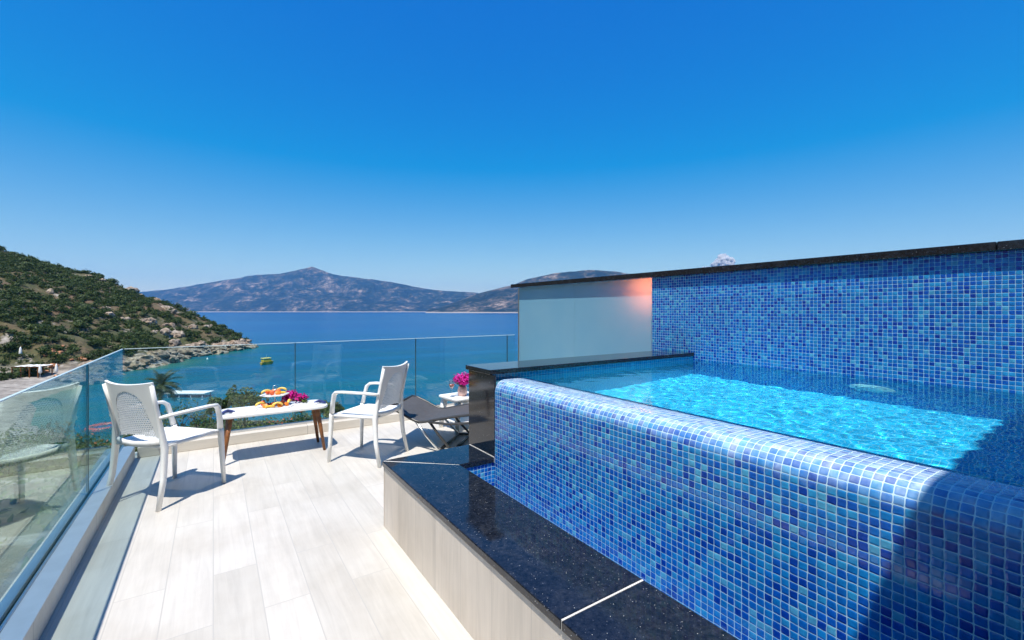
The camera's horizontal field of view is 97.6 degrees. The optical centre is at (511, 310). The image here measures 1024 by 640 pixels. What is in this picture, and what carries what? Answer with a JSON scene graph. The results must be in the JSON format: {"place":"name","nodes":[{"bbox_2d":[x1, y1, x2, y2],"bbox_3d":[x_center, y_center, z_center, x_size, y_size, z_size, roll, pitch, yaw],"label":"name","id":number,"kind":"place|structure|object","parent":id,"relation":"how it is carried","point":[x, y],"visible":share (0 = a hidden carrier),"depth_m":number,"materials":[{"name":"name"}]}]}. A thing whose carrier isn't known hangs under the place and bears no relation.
{"place":"outdoors","nodes":[
{"label":"outdoors","id":0,"kind":"place"},
{"bbox_2d":[0,251,312,598],"bbox_3d":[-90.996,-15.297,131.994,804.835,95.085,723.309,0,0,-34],"label":"ground","id":1,"kind":"structure","parent":0,"point":[19,410],"depth_m":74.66,"materials":[{"name":"green plant"}]},
{"bbox_2d":[0,325,8,330],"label":"shrub","id":2,"kind":"object","parent":1,"relation":"on","point":[3,328],"visible":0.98,"depth_m":123.38,"materials":[{"name":"green plant"}]},
{"bbox_2d":[0,299,14,306],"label":"shrub","id":3,"kind":"object","parent":1,"relation":"on","point":[7,301],"visible":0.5,"depth_m":135.79,"materials":[{"name":"green plant"}]},
{"bbox_2d":[0,344,15,351],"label":"shrub","id":4,"kind":"object","parent":1,"relation":"on","point":[3,348],"visible":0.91,"depth_m":119.16,"materials":[{"name":"green plant"}]},
{"bbox_2d":[1,289,15,294],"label":"shrub","id":5,"kind":"object","parent":1,"relation":"on","point":[6,293],"visible":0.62,"depth_m":145.85,"materials":[{"name":"green plant"}]},
{"bbox_2d":[2,329,18,334],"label":"shrub","id":6,"kind":"object","parent":1,"relation":"on","point":[10,331],"visible":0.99,"depth_m":122.89,"materials":[{"name":"green plant"}]},
{"bbox_2d":[1,340,21,349],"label":"shrub","id":7,"kind":"object","parent":1,"relation":"on","point":[14,345],"visible":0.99,"depth_m":119.30,"materials":[{"name":"green plant"}]},
{"bbox_2d":[0,371,22,379],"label":"shrub","id":8,"kind":"object","parent":1,"relation":"on","point":[9,374],"visible":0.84,"depth_m":107.35,"materials":[{"name":"green plant"}]},
{"bbox_2d":[8,332,26,340],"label":"shrub","id":9,"kind":"object","parent":1,"relation":"on","point":[20,335],"visible":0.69,"depth_m":121.98,"materials":[{"name":"green plant"}]},
{"bbox_2d":[10,350,26,358],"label":"shrub","id":10,"kind":"object","parent":1,"relation":"on","point":[15,354],"visible":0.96,"depth_m":117.83,"materials":[{"name":"green plant"}]},
{"bbox_2d":[14,274,28,280],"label":"shrub","id":11,"kind":"object","parent":1,"relation":"on","point":[22,276],"visible":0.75,"depth_m":168.20,"materials":[{"name":"green plant"}]},
{"bbox_2d":[16,265,30,270],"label":"shrub","id":12,"kind":"object","parent":1,"relation":"on","point":[26,268],"visible":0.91,"depth_m":185.75,"materials":[{"name":"green plant"}]},
{"bbox_2d":[11,306,36,316],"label":"shrub","id":13,"kind":"object","parent":1,"relation":"on","point":[20,310],"visible":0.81,"depth_m":135.23,"materials":[{"name":"green plant"}]},
{"bbox_2d":[20,292,32,297],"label":"shrub","id":14,"kind":"object","parent":1,"relation":"on","point":[24,295],"visible":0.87,"depth_m":150.33,"materials":[{"name":"green plant"}]},
{"bbox_2d":[0,436,53,474],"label":"bush","id":15,"kind":"object","parent":1,"relation":"on","point":[29,448],"visible":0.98,"depth_m":30.58,"materials":[{"name":"plant"}]},
{"bbox_2d":[0,423,53,456],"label":"bush","id":16,"kind":"object","parent":1,"relation":"on","point":[8,434],"visible":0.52,"depth_m":39.67,"materials":[{"name":"green plant"}]},
{"bbox_2d":[19,262,34,267],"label":"shrub","id":17,"kind":"object","parent":1,"relation":"on","point":[22,263],"visible":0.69,"depth_m":193.02,"materials":[{"name":"green plant"}]},
{"bbox_2d":[18,335,41,346],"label":"shrub","id":18,"kind":"object","parent":1,"relation":"on","point":[24,340],"visible":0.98,"depth_m":121.61,"materials":[{"name":"green plant"}]},
{"bbox_2d":[21,315,41,321],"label":"shrub","id":19,"kind":"object","parent":1,"relation":"on","point":[31,318],"visible":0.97,"depth_m":133.40,"materials":[{"name":"green plant"}]},
{"bbox_2d":[11,364,52,377],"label":"pergola","id":20,"kind":"object","parent":1,"relation":"on","point":[31,366],"visible":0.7,"depth_m":110.30,"materials":[{"name":"white wood"}]},
{"bbox_2d":[23,366,44,375],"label":"shrub","id":21,"kind":"object","parent":1,"relation":"on","point":[33,369],"visible":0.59,"depth_m":112.64,"materials":[{"name":"green plant"}]},
{"bbox_2d":[27,334,41,340],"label":"shrub","id":22,"kind":"object","parent":1,"relation":"on","point":[33,336],"visible":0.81,"depth_m":123.96,"materials":[{"name":"green plant"}]},
{"bbox_2d":[28,294,42,299],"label":"shrub","id":23,"kind":"object","parent":1,"relation":"on","point":[35,296],"visible":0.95,"depth_m":150.75,"materials":[{"name":"green plant"}]},
{"bbox_2d":[27,323,46,334],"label":"shrub","id":24,"kind":"object","parent":1,"relation":"on","point":[34,326],"visible":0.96,"depth_m":125.87,"materials":[{"name":"green plant"}]},
{"bbox_2d":[29,360,45,364],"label":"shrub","id":25,"kind":"object","parent":1,"relation":"on","point":[34,363],"visible":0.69,"depth_m":117.19,"materials":[{"name":"green plant"}]},
{"bbox_2d":[31,310,44,316],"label":"shrub","id":26,"kind":"object","parent":1,"relation":"on","point":[38,313],"visible":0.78,"depth_m":139.33,"materials":[{"name":"green plant"}]},
{"bbox_2d":[35,337,52,342],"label":"shrub","id":27,"kind":"object","parent":1,"relation":"on","point":[45,340],"visible":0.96,"depth_m":124.21,"materials":[{"name":"green plant"}]},
{"bbox_2d":[16,432,72,460],"bbox_3d":[-35.061,10.295,33.766,3.150,2.550,3.833,0,0,-34],"label":"bush","id":28,"kind":"object","parent":1,"relation":"on","point":[55,446],"visible":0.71,"depth_m":33.63,"materials":[{"name":"green plant"}]},
{"bbox_2d":[34,345,56,355],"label":"shrub","id":29,"kind":"object","parent":1,"relation":"on","point":[44,349],"visible":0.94,"depth_m":119.93,"materials":[{"name":"green plant"}]},
{"bbox_2d":[38,327,52,333],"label":"shrub","id":30,"kind":"object","parent":1,"relation":"on","point":[43,331],"visible":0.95,"depth_m":127.05,"materials":[{"name":"green plant"}]},
{"bbox_2d":[39,306,54,313],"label":"shrub","id":31,"kind":"object","parent":1,"relation":"on","point":[49,309],"visible":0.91,"depth_m":145.22,"materials":[{"name":"green plant"}]},
{"bbox_2d":[24,419,77,443],"bbox_3d":[-47.161,12.571,45.831,2.559,2.829,4.049,0,0,10],"label":"bush","id":32,"kind":"object","parent":1,"relation":"on","point":[57,429],"visible":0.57,"depth_m":45.97,"materials":[{"name":"green plant"}]},
{"bbox_2d":[43,273,59,278],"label":"shrub","id":33,"kind":"object","parent":1,"relation":"on","point":[51,275],"visible":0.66,"depth_m":186.53,"materials":[{"name":"green plant"}]},
{"bbox_2d":[46,359,64,363],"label":"shrub","id":34,"kind":"object","parent":1,"relation":"on","point":[53,361],"visible":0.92,"depth_m":118.24,"materials":[{"name":"green plant"}]},
{"bbox_2d":[48,351,64,358],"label":"shrub","id":35,"kind":"object","parent":1,"relation":"on","point":[54,355],"visible":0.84,"depth_m":120.03,"materials":[{"name":"green plant"}]},
{"bbox_2d":[52,281,66,284],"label":"shrub","id":36,"kind":"object","parent":1,"relation":"on","point":[59,282],"visible":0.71,"depth_m":182.53,"materials":[{"name":"green plant"}]},
{"bbox_2d":[53,305,67,313],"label":"shrub","id":37,"kind":"object","parent":1,"relation":"on","point":[61,309],"visible":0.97,"depth_m":149.85,"materials":[{"name":"green plant"}]},
{"bbox_2d":[54,326,66,331],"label":"shrub","id":38,"kind":"object","parent":1,"relation":"on","point":[61,329],"visible":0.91,"depth_m":132.64,"materials":[{"name":"green plant"}]},
{"bbox_2d":[55,344,70,350],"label":"shrub","id":39,"kind":"object","parent":1,"relation":"on","point":[59,347],"visible":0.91,"depth_m":124.07,"materials":[{"name":"green plant"}]},
{"bbox_2d":[43,345,87,376],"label":"ochre boulders","id":40,"kind":"object","parent":1,"relation":"on","point":[54,364],"visible":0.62,"depth_m":120.98,"materials":[{"name":"beige stone"}]},
{"bbox_2d":[58,352,74,359],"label":"shrub","id":41,"kind":"object","parent":1,"relation":"on","point":[63,356],"visible":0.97,"depth_m":120.56,"materials":[{"name":"green plant"}]},
{"bbox_2d":[65,283,74,287],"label":"shrub","id":42,"kind":"object","parent":1,"relation":"on","point":[69,285],"visible":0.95,"depth_m":180.71,"materials":[{"name":"green plant"}]},
{"bbox_2d":[65,327,80,334],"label":"shrub","id":43,"kind":"object","parent":1,"relation":"on","point":[71,331],"visible":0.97,"depth_m":134.73,"materials":[{"name":"green plant"}]},
{"bbox_2d":[67,346,81,351],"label":"shrub","id":44,"kind":"object","parent":1,"relation":"on","point":[75,348],"visible":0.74,"depth_m":126.76,"materials":[{"name":"green plant"}]},
{"bbox_2d":[70,311,84,316],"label":"shrub","id":45,"kind":"object","parent":1,"relation":"on","point":[78,314],"visible":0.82,"depth_m":153.10,"materials":[{"name":"green plant"}]},
{"bbox_2d":[72,320,89,328],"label":"shrub","id":46,"kind":"object","parent":1,"relation":"on","point":[80,324],"visible":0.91,"depth_m":143.62,"materials":[{"name":"green plant"}]},
{"bbox_2d":[74,353,90,361],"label":"shrub","id":47,"kind":"object","parent":1,"relation":"on","point":[88,357],"visible":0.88,"depth_m":124.57,"materials":[{"name":"green plant"}]},
{"bbox_2d":[76,309,90,315],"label":"shrub","id":48,"kind":"object","parent":1,"relation":"on","point":[87,312],"visible":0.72,"depth_m":156.12,"materials":[{"name":"green plant"}]},
{"bbox_2d":[79,304,92,309],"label":"shrub","id":49,"kind":"object","parent":1,"relation":"on","point":[86,307],"visible":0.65,"depth_m":160.38,"materials":[{"name":"green plant"}]},
{"bbox_2d":[82,316,95,321],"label":"shrub","id":50,"kind":"object","parent":1,"relation":"on","point":[88,318],"visible":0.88,"depth_m":151.09,"materials":[{"name":"green plant"}]},
{"bbox_2d":[81,336,98,340],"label":"shrub","id":51,"kind":"object","parent":1,"relation":"on","point":[93,338],"visible":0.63,"depth_m":136.83,"materials":[{"name":"green plant"}]},
{"bbox_2d":[57,421,123,450],"bbox_3d":[-35.280,10.785,37.621,4.567,2.752,4.689,0,0,-34],"label":"bush","id":52,"kind":"object","parent":1,"relation":"on","point":[97,439],"visible":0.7,"depth_m":37.37,"materials":[{"name":"green plant"}]},
{"bbox_2d":[89,308,107,316],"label":"shrub","id":53,"kind":"object","parent":1,"relation":"on","point":[103,312],"visible":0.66,"depth_m":161.95,"materials":[{"name":"green plant"}]},
{"bbox_2d":[91,349,105,358],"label":"shrub","id":54,"kind":"object","parent":1,"relation":"on","point":[100,354],"visible":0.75,"depth_m":130.76,"materials":[{"name":"green plant"}]},
{"bbox_2d":[100,341,115,346],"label":"shrub","id":55,"kind":"object","parent":1,"relation":"on","point":[105,343],"visible":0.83,"depth_m":138.21,"materials":[{"name":"green plant"}]},
{"bbox_2d":[103,336,120,340],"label":"shrub","id":56,"kind":"object","parent":1,"relation":"on","point":[108,337],"visible":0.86,"depth_m":146.59,"materials":[{"name":"green plant"}]},
{"bbox_2d":[105,316,121,325],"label":"shrub","id":57,"kind":"object","parent":1,"relation":"on","point":[113,321],"visible":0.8,"depth_m":162.41,"materials":[{"name":"green plant"}]},
{"bbox_2d":[109,325,121,330],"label":"shrub","id":58,"kind":"object","parent":1,"relation":"on","point":[116,328],"visible":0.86,"depth_m":158.07,"materials":[{"name":"green plant"}]},
{"bbox_2d":[111,344,127,351],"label":"shrub","id":59,"kind":"object","parent":1,"relation":"on","point":[119,347],"visible":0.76,"depth_m":140.04,"materials":[{"name":"green plant"}]},
{"bbox_2d":[0,246,249,380],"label":"scrub","id":60,"kind":"object","parent":1,"relation":"on","point":[40,268],"visible":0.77,"depth_m":178.46,"materials":[{"name":"green plant"}]},
{"bbox_2d":[120,295,131,300],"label":"shrub","id":61,"kind":"object","parent":1,"relation":"on","point":[128,297],"visible":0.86,"depth_m":198.33,"materials":[{"name":"green plant"}]},
{"bbox_2d":[45,275,212,346],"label":"rock outcrops","id":62,"kind":"object","parent":1,"relation":"on","point":[168,332],"visible":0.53,"depth_m":180.06,"materials":[{"name":"beige stone"}]},
{"bbox_2d":[122,321,141,326],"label":"shrub","id":63,"kind":"object","parent":1,"relation":"on","point":[134,324],"visible":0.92,"depth_m":171.16,"materials":[{"name":"green plant"}]},
{"bbox_2d":[132,330,145,335],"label":"shrub","id":64,"kind":"object","parent":1,"relation":"on","point":[136,333],"visible":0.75,"depth_m":161.59,"materials":[{"name":"green plant"}]},
{"bbox_2d":[124,413,168,437],"bbox_3d":[-35.989,11.386,44.051,4.025,3.332,4.868,0,0,-34],"label":"bush","id":65,"kind":"object","parent":1,"relation":"on","point":[150,425],"visible":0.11,"depth_m":44.72,"materials":[{"name":"green plant"}]},
{"bbox_2d":[147,344,161,350],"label":"shrub","id":66,"kind":"object","parent":1,"relation":"on","point":[154,348],"visible":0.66,"depth_m":151.56,"materials":[{"name":"green plant"}]},
{"bbox_2d":[53,339,258,386],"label":"shore rocks","id":67,"kind":"object","parent":1,"relation":"on","point":[101,370],"visible":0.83,"depth_m":141.42,"materials":[{"name":"beige stone"}]},
{"bbox_2d":[143,370,183,409],"bbox_3d":[-45.374,13.576,58.244,4.679,11.762,4.467,0,0,-34],"label":"palm tree","id":68,"kind":"object","parent":1,"relation":"on","point":[162,386],"visible":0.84,"depth_m":57.86,"materials":[{"name":"green plant"}]},
{"bbox_2d":[167,318,179,324],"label":"shrub","id":69,"kind":"object","parent":1,"relation":"on","point":[172,321],"visible":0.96,"depth_m":195.09,"materials":[{"name":"green plant"}]},
{"bbox_2d":[161,399,203,426],"bbox_3d":[-38.352,12.142,52.112,4.994,3.370,6.363,0,0,-34],"label":"bush","id":70,"kind":"object","parent":1,"relation":"on","point":[180,416],"visible":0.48,"depth_m":52.48,"materials":[{"name":"green plant"}]},
{"bbox_2d":[183,330,193,336],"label":"shrub","id":71,"kind":"object","parent":1,"relation":"on","point":[189,333],"visible":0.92,"depth_m":182.56,"materials":[{"name":"green plant"}]},
{"bbox_2d":[189,410,216,428],"bbox_3d":[-32.465,11.791,46.961,2.787,2.892,4.277,0,0,-8],"label":"bush","id":72,"kind":"object","parent":1,"relation":"on","point":[201,419],"visible":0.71,"depth_m":47.20,"materials":[{"name":"green plant"}]},
{"bbox_2d":[210,337,221,342],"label":"shrub","id":73,"kind":"object","parent":1,"relation":"on","point":[217,340],"visible":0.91,"depth_m":198.46,"materials":[{"name":"green plant"}]},
{"bbox_2d":[205,396,229,424],"bbox_3d":[-32.811,11.525,49.959,2.484,3.939,2.484,0,0,-42],"label":"tree","id":74,"kind":"object","parent":1,"relation":"on","point":[219,401],"visible":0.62,"depth_m":49.48,"materials":[{"name":"green plant"}]},
{"bbox_2d":[197,407,247,429],"bbox_3d":[-28.668,11.508,44.669,4.558,3.194,5.363,0,0,-34],"label":"bush","id":75,"kind":"object","parent":1,"relation":"on","point":[212,420],"visible":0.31,"depth_m":44.69,"materials":[{"name":"green plant"}]},
{"bbox_2d":[225,384,237,421],"bbox_3d":[-34.470,11.559,55.029,1.351,4.920,1.394,0,0,-34],"label":"tree","id":76,"kind":"object","parent":1,"relation":"on","point":[228,393],"visible":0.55,"depth_m":54.92,"materials":[{"name":"green plant"}]},
{"bbox_2d":[224,386,269,425],"bbox_3d":[-30.901,11.351,52.247,4.577,4.661,4.664,0,0,-34],"label":"tree","id":77,"kind":"object","parent":1,"relation":"on","point":[242,399],"visible":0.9,"depth_m":51.48,"materials":[{"name":"green plant"}]},
{"bbox_2d":[231,420,274,429],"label":"bush","id":78,"kind":"object","parent":1,"relation":"on","point":[251,426],"visible":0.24,"depth_m":41.78,"materials":[{"name":"green plant"}]},
{"bbox_2d":[253,411,311,425],"bbox_3d":[-21.477,11.104,41.925,5.545,3.255,5.985,0,0,-34],"label":"bush","id":79,"kind":"object","parent":1,"relation":"on","point":[298,418],"visible":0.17,"depth_m":42.50,"materials":[{"name":"green plant"}]},
{"bbox_2d":[283,411,311,421],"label":"bush","id":80,"kind":"object","parent":1,"relation":"on","point":[302,418],"visible":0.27,"depth_m":44.00,"materials":[{"name":"green plant"}]},
{"bbox_2d":[294,408,329,421],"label":"bush","id":81,"kind":"object","parent":1,"relation":"on","point":[325,415],"visible":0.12,"depth_m":45.99,"materials":[{"name":"green plant"}]},
{"bbox_2d":[320,400,344,417],"bbox_3d":[-20.103,11.895,49.984,2.890,3.940,2.725,0,0,-34],"label":"tree","id":82,"kind":"object","parent":1,"relation":"on","point":[338,408],"visible":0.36,"depth_m":49.94,"materials":[{"name":"green plant"}]},
{"bbox_2d":[0,420,473,639],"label":"terrace floor","id":83,"kind":"structure","parent":0,"point":[288,538],"depth_m":2.56,"materials":[{"name":"beige tile"}]},
{"bbox_2d":[0,349,134,639],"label":"glass balustrade","id":84,"kind":"object","parent":83,"relation":"on","point":[29,602],"visible":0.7,"depth_m":2.36,"materials":[{"name":"glass"}]},
{"bbox_2d":[102,380,225,511],"bbox_3d":[-2.649,0.951,3.417,0.590,0.905,0.600,0,0,13],"label":"armchair","id":85,"kind":"object","parent":83,"relation":"on","point":[157,434],"visible":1,"depth_m":3.21,"materials":[{"name":"white plastic"}]},
{"bbox_2d":[222,400,327,459],"bbox_3d":[-2.333,1.176,4.400,0.940,0.452,0.400,0,0,-34],"label":"coffee table","id":86,"kind":"object","parent":83,"relation":"on","point":[230,417],"visible":0.58,"depth_m":4.30,"materials":[{"name":"white paint"}]},
{"bbox_2d":[222,409,234,413],"bbox_3d":[-2.617,0.929,4.127,0.063,0.040,0.124,0,0,39],"label":"napkin","id":87,"kind":"object","parent":86,"relation":"on","point":[227,411],"visible":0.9,"depth_m":4.12,"materials":[{"name":"blue fabric"}]},
{"bbox_2d":[232,407,257,413],"bbox_3d":[-2.531,0.942,4.238,0.216,0.014,0.250,0,0,42],"label":"plate","id":88,"kind":"object","parent":86,"relation":"on","point":[244,410],"visible":0.89,"depth_m":4.20,"materials":[{"name":"white ceramic"}]},
{"bbox_2d":[253,385,295,410],"bbox_3d":[-2.340,0.843,4.420,0.388,0.214,0.320,0,0,-34],"label":"tiered stand","id":89,"kind":"object","parent":86,"relation":"on","point":[260,407],"visible":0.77,"depth_m":4.33,"materials":[{"name":"white ceramic"}]},
{"bbox_2d":[295,400,318,405],"bbox_3d":[-2.078,0.942,4.558,0.250,0.014,0.216,0,0,-28],"label":"plate","id":90,"kind":"object","parent":86,"relation":"on","point":[311,403],"visible":0.88,"depth_m":4.51,"materials":[{"name":"white ceramic"}]},
{"bbox_2d":[281,390,308,402],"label":"bougainvillea sprig","id":91,"kind":"object","parent":90,"relation":"on","point":[292,395],"visible":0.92,"depth_m":4.53,"materials":[{"name":"pink plant"}]},
{"bbox_2d":[127,335,507,457],"bbox_3d":[-1.831,0.882,5.534,4.508,1.036,0.240,0,0,-34],"label":"glass balustrade","id":92,"kind":"object","parent":83,"relation":"on","point":[255,434],"visible":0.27,"depth_m":4.93,"materials":[{"name":"glass"}]},
{"bbox_2d":[327,361,408,467],"bbox_3d":[-1.346,0.951,4.301,0.600,0.905,0.590,0,0,16],"label":"armchair","id":93,"kind":"object","parent":83,"relation":"on","point":[362,411],"visible":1,"depth_m":4.15,"materials":[{"name":"white plastic"}]},
{"bbox_2d":[392,395,468,449],"bbox_3d":[-0.400,1.165,4.677,1.698,0.466,0.671,0,0,12],"label":"sun lounger","id":94,"kind":"object","parent":83,"relation":"on","point":[417,410],"visible":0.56,"depth_m":4.74,"materials":[{"name":"grey fabric"}]},
{"bbox_2d":[439,391,468,433],"bbox_3d":[-0.602,1.208,5.356,0.420,0.391,0.420,0,0,-39],"label":"side table","id":95,"kind":"object","parent":83,"relation":"on","point":[455,398],"visible":0.5,"depth_m":5.28,"materials":[{"name":"white plastic"}]},
{"bbox_2d":[452,372,468,395],"bbox_3d":[-0.606,0.870,5.330,0.203,0.284,0.278,0,0,1],"label":"flower vase","id":96,"kind":"object","parent":95,"relation":"on","point":[463,380],"visible":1,"depth_m":5.28,"materials":[{"name":"pink ceramic"}]},
{"bbox_2d":[382,350,1023,639],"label":"plunge pool","id":97,"kind":"structure","parent":83,"relation":"on","point":[534,510],"depth_m":1.65,"materials":[{"name":"blue tile"}]},
{"bbox_2d":[520,360,1023,487],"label":"pool water","id":98,"kind":"structure","parent":97,"relation":"in","point":[978,433],"depth_m":2.17,"materials":[{"name":"blue liquid"}]},
{"bbox_2d":[511,239,1023,393],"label":"boundary wall","id":99,"kind":"structure","parent":83,"relation":"on","point":[953,315],"depth_m":3.15,"materials":[{"name":"blue tile"}]},
{"bbox_2d":[518,278,651,360],"bbox_3d":[0.807,0.528,5.748,0.060,1.744,2.490,0,0,-34],"label":"privacy screen","id":100,"kind":"object","parent":99,"relation":"attached to","point":[584,319],"visible":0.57,"depth_m":5.56,"materials":[{"name":"white glass"}]},
{"bbox_2d":[29,312,517,439],"bbox_3d":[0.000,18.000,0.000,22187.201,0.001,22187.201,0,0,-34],"label":"sea","id":101,"kind":"structure","parent":0,"point":[325,370],"depth_m":164.84,"materials":[{"name":"liquid"}]},
{"bbox_2d":[84,422,111,432],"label":"inflatable ring","id":102,"kind":"object","parent":101,"relation":"on","point":[99,425],"visible":0.42,"depth_m":67.06,"materials":[{"name":"pink plastic"}]},
{"bbox_2d":[157,391,213,397],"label":"bathing platform","id":103,"kind":"structure","parent":101,"relation":"in","point":[193,392],"depth_m":93.24,"materials":[{"name":"metal"}]},
{"bbox_2d":[260,355,272,364],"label":"motor boat","id":104,"kind":"object","parent":101,"relation":"on","point":[265,361],"visible":1,"depth_m":148.98,"materials":[{"name":"yellow paint"}]},
{"bbox_2d":[139,267,477,311],"bbox_3d":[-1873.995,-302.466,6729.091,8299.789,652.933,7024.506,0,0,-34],"label":"mountains","id":105,"kind":"structure","parent":0,"point":[311,289],"depth_m":5797.52,"materials":[{"name":"grey stone"}]},
{"bbox_2d":[0,0,1023,292],"label":"sky","id":106,"kind":"structure","parent":0,"point":[476,146],"materials":[{"name":"blue"}]},
{"bbox_2d":[426,270,627,312],"bbox_3d":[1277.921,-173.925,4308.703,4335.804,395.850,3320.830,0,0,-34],"label":"hills","id":107,"kind":"structure","parent":0,"point":[502,300],"depth_m":3817.95,"materials":[{"name":"grey stone"}]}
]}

